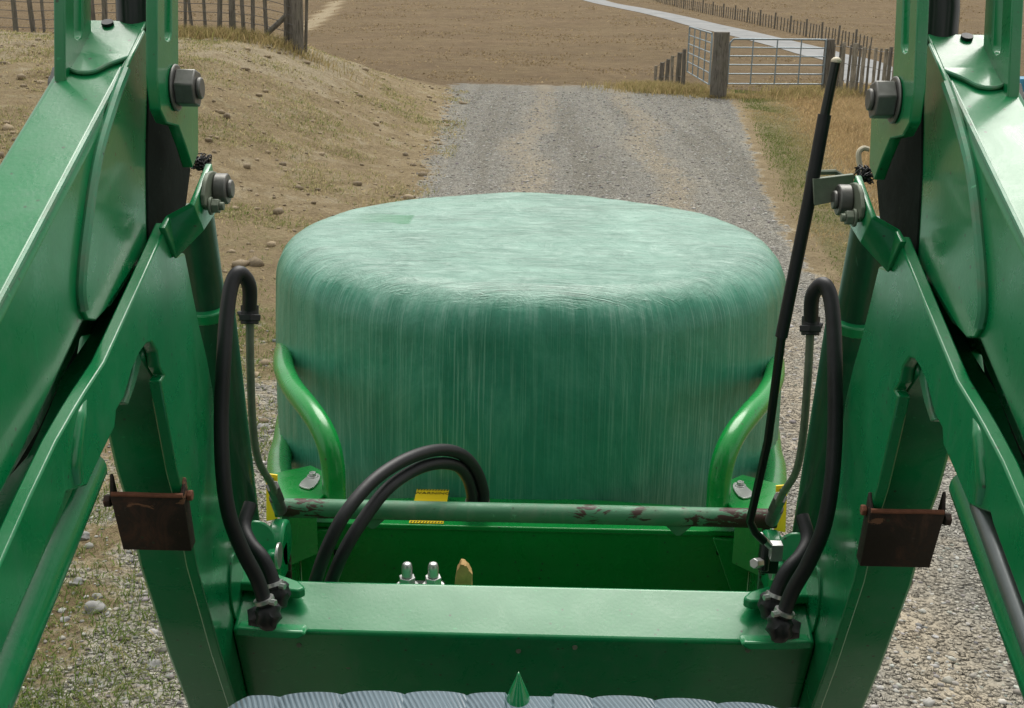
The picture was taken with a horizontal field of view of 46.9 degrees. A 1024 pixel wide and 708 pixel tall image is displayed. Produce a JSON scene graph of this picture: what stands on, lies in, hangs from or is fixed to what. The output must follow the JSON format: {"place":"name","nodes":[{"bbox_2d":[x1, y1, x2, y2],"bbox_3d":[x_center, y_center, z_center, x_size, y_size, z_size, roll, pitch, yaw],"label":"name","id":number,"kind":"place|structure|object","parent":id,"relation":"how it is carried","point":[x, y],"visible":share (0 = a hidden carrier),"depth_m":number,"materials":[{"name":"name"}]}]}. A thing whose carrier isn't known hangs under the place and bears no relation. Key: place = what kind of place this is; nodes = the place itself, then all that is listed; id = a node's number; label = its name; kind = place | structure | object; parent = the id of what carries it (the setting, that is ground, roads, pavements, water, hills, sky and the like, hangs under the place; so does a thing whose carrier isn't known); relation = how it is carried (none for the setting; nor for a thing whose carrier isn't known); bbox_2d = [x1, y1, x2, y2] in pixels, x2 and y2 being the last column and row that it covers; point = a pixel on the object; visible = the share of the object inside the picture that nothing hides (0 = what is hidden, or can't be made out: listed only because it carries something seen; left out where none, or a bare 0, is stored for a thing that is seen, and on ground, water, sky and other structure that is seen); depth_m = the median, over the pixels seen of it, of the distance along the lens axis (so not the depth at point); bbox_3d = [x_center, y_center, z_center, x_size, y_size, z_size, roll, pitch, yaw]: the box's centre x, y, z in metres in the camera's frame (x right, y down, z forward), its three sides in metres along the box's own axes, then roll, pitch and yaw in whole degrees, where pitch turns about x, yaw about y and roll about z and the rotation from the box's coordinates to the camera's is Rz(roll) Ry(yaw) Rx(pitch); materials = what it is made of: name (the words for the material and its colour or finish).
{"place":"outdoors","nodes":[
{"label":"outdoors","id":0,"kind":"place"},
{"bbox_2d":[0,0,1023,707],"bbox_3d":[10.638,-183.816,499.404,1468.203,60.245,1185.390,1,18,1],"label":"ground","id":1,"kind":"structure","parent":0,"point":[260,180],"depth_m":21.93,"materials":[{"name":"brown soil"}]},
{"bbox_2d":[60,616,69,622],"bbox_3d":[-1.893,1.128,4.998,0.051,0.036,0.044,1,18,1],"label":"stone","id":2,"kind":"object","parent":1,"relation":"on","point":[66,618],"visible":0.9,"depth_m":4.99,"materials":[{"name":"grey stone"}]},
{"bbox_2d":[68,577,82,585],"bbox_3d":[-1.948,1.019,5.289,0.062,0.045,0.064,1,18,1],"label":"stone","id":3,"kind":"object","parent":1,"relation":"on","point":[75,581],"visible":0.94,"depth_m":5.27,"materials":[{"name":"grey stone"}]},
{"bbox_2d":[80,531,89,539],"bbox_3d":[-2.070,0.879,5.706,0.067,0.049,0.064,1,18,1],"label":"stone","id":4,"kind":"object","parent":1,"relation":"on","point":[85,535],"visible":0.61,"depth_m":5.69,"materials":[{"name":"grey stone"}]},
{"bbox_2d":[80,677,92,684],"bbox_3d":[-1.641,1.266,4.561,0.057,0.031,0.045,1,18,1],"label":"stone","id":5,"kind":"object","parent":1,"relation":"on","point":[90,681],"visible":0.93,"depth_m":4.55,"materials":[{"name":"grey stone"}]},
{"bbox_2d":[84,601,106,613],"bbox_3d":[-1.789,1.092,5.078,0.098,0.072,0.084,1,18,1],"label":"stone","id":6,"kind":"object","parent":1,"relation":"on","point":[93,604],"visible":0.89,"depth_m":5.05,"materials":[{"name":"grey stone"}]},
{"bbox_2d":[92,593,102,598],"bbox_3d":[-1.818,1.065,5.182,0.050,0.037,0.043,1,18,1],"label":"stone","id":7,"kind":"object","parent":1,"relation":"on","point":[95,596],"visible":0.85,"depth_m":5.17,"materials":[{"name":"grey stone"}]},
{"bbox_2d":[146,659,159,669],"bbox_3d":[-1.416,1.230,4.670,0.062,0.044,0.079,1,18,1],"label":"stone","id":8,"kind":"object","parent":1,"relation":"on","point":[153,663],"visible":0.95,"depth_m":4.65,"materials":[{"name":"grey stone"}]},
{"bbox_2d":[0,0,307,54],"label":"post and wire fence","id":9,"kind":"object","parent":1,"relation":"on","point":[294,30],"visible":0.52,"depth_m":24.12,"materials":[{"name":"brown wood"}]},
{"bbox_2d":[0,31,466,701],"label":"dirt clods","id":10,"kind":"object","parent":1,"relation":"on","point":[254,261],"visible":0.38,"depth_m":15.97,"materials":[{"name":"brown soil"}]},
{"bbox_2d":[257,423,270,428],"bbox_3d":[-1.505,0.446,7.160,0.091,0.052,0.070,1,18,1],"label":"stone","id":11,"kind":"object","parent":1,"relation":"on","point":[261,425],"visible":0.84,"depth_m":7.14,"materials":[{"name":"grey stone"}]},
{"bbox_2d":[38,23,869,103],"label":"dry grass","id":12,"kind":"structure","parent":1,"relation":"on","point":[636,87],"depth_m":27.68,"materials":[{"name":"beige plant"}]},
{"bbox_2d":[0,0,1023,87],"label":"paddock tussocks","id":13,"kind":"object","parent":1,"relation":"on","point":[489,57],"visible":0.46,"depth_m":99.64,"materials":[{"name":"beige plant"}]},
{"bbox_2d":[654,49,685,83],"bbox_3d":[4.342,-7.764,32.591,0.166,1.518,5.108,0,18,-1],"label":"batten fence","id":14,"kind":"object","parent":1,"relation":"on","point":[681,56],"visible":0.68,"depth_m":31.99,"materials":[{"name":"wood"}]},
{"bbox_2d":[710,32,729,97],"bbox_3d":[4.986,-6.785,28.378,0.406,1.836,0.412,1,18,1],"label":"gate post","id":15,"kind":"object","parent":1,"relation":"on","point":[719,74],"visible":0.77,"depth_m":28.19,"materials":[{"name":"wood"}]},
{"bbox_2d":[686,26,712,84],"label":"farm gate","id":16,"kind":"structure","parent":15,"relation":"attached to","point":[699,48],"depth_m":29.45,"materials":[{"name":"silver metal"}]},
{"bbox_2d":[655,0,872,52],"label":"field fence","id":17,"kind":"object","parent":1,"relation":"on","point":[760,22],"visible":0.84,"depth_m":109.85,"materials":[{"name":"wood"}]},
{"bbox_2d":[728,81,879,282],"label":"dry grass","id":18,"kind":"structure","parent":1,"relation":"on","point":[850,116],"depth_m":21.45,"materials":[{"name":"beige plant"}]},
{"bbox_2d":[821,39,834,90],"bbox_3d":[7.737,-6.849,29.040,0.270,1.728,0.268,1,18,1],"label":"gate post","id":19,"kind":"object","parent":1,"relation":"on","point":[830,49],"visible":0.52,"depth_m":28.81,"materials":[{"name":"wood"}]},
{"bbox_2d":[727,38,827,84],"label":"farm gate","id":20,"kind":"structure","parent":19,"relation":"attached to","point":[776,56],"depth_m":28.66,"materials":[{"name":"silver metal"}]},
{"bbox_2d":[834,43,893,95],"bbox_3d":[8.200,-6.166,26.788,0.188,1.621,5.212,-1,18,-5],"label":"batten fence","id":21,"kind":"object","parent":1,"relation":"on","point":[853,82],"visible":0.4,"depth_m":27.52,"materials":[{"name":"wood"}]},
{"bbox_2d":[1020,76,1023,91],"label":"water trough","id":22,"kind":"object","parent":1,"relation":"on","point":[1022,80],"visible":0.11,"depth_m":23.01,"materials":[{"name":"blue plastic"}]},
{"bbox_2d":[21,81,1023,707],"bbox_3d":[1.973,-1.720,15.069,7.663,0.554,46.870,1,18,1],"label":"gravel road","id":23,"kind":"structure","parent":0,"point":[956,635],"depth_m":15.12,"materials":[{"name":"grey gravel"}]},
{"bbox_2d":[228,672,776,707],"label":"tractor","id":24,"kind":"object","parent":23,"relation":"on","point":[517,696],"visible":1,"depth_m":1.45,"materials":[{"name":"grey metal"}]},
{"bbox_2d":[0,0,1023,707],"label":"front loader","id":25,"kind":"object","parent":24,"relation":"attached to","point":[118,322],"visible":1,"depth_m":1.65,"materials":[{"name":"green metal"}]},
{"bbox_2d":[263,343,789,591],"bbox_3d":[0.035,0.313,2.986,1.440,0.697,1.789,1,18,1],"label":"bale clamp","id":26,"kind":"object","parent":25,"relation":"attached to","point":[341,546],"visible":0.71,"depth_m":2.48,"materials":[{"name":"metal"}]},
{"bbox_2d":[455,559,472,584],"bbox_3d":[-0.089,0.412,2.153,0.034,0.078,0.024,1,18,1],"label":"wood chunk","id":27,"kind":"object","parent":26,"relation":"on","point":[463,575],"visible":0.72,"depth_m":2.14,"materials":[{"name":"brown wood"}]},
{"bbox_2d":[276,192,785,589],"bbox_3d":[0.040,0.214,3.318,1.366,1.158,1.357,1,18,1],"label":"wrapped bale","id":28,"kind":"object","parent":26,"relation":"on","point":[530,345],"visible":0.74,"depth_m":2.68},
{"bbox_2d":[585,0,892,82],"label":"sealed road","id":29,"kind":"structure","parent":0,"point":[714,27],"depth_m":102.50,"materials":[{"name":"grey asphalt"}]}
]}

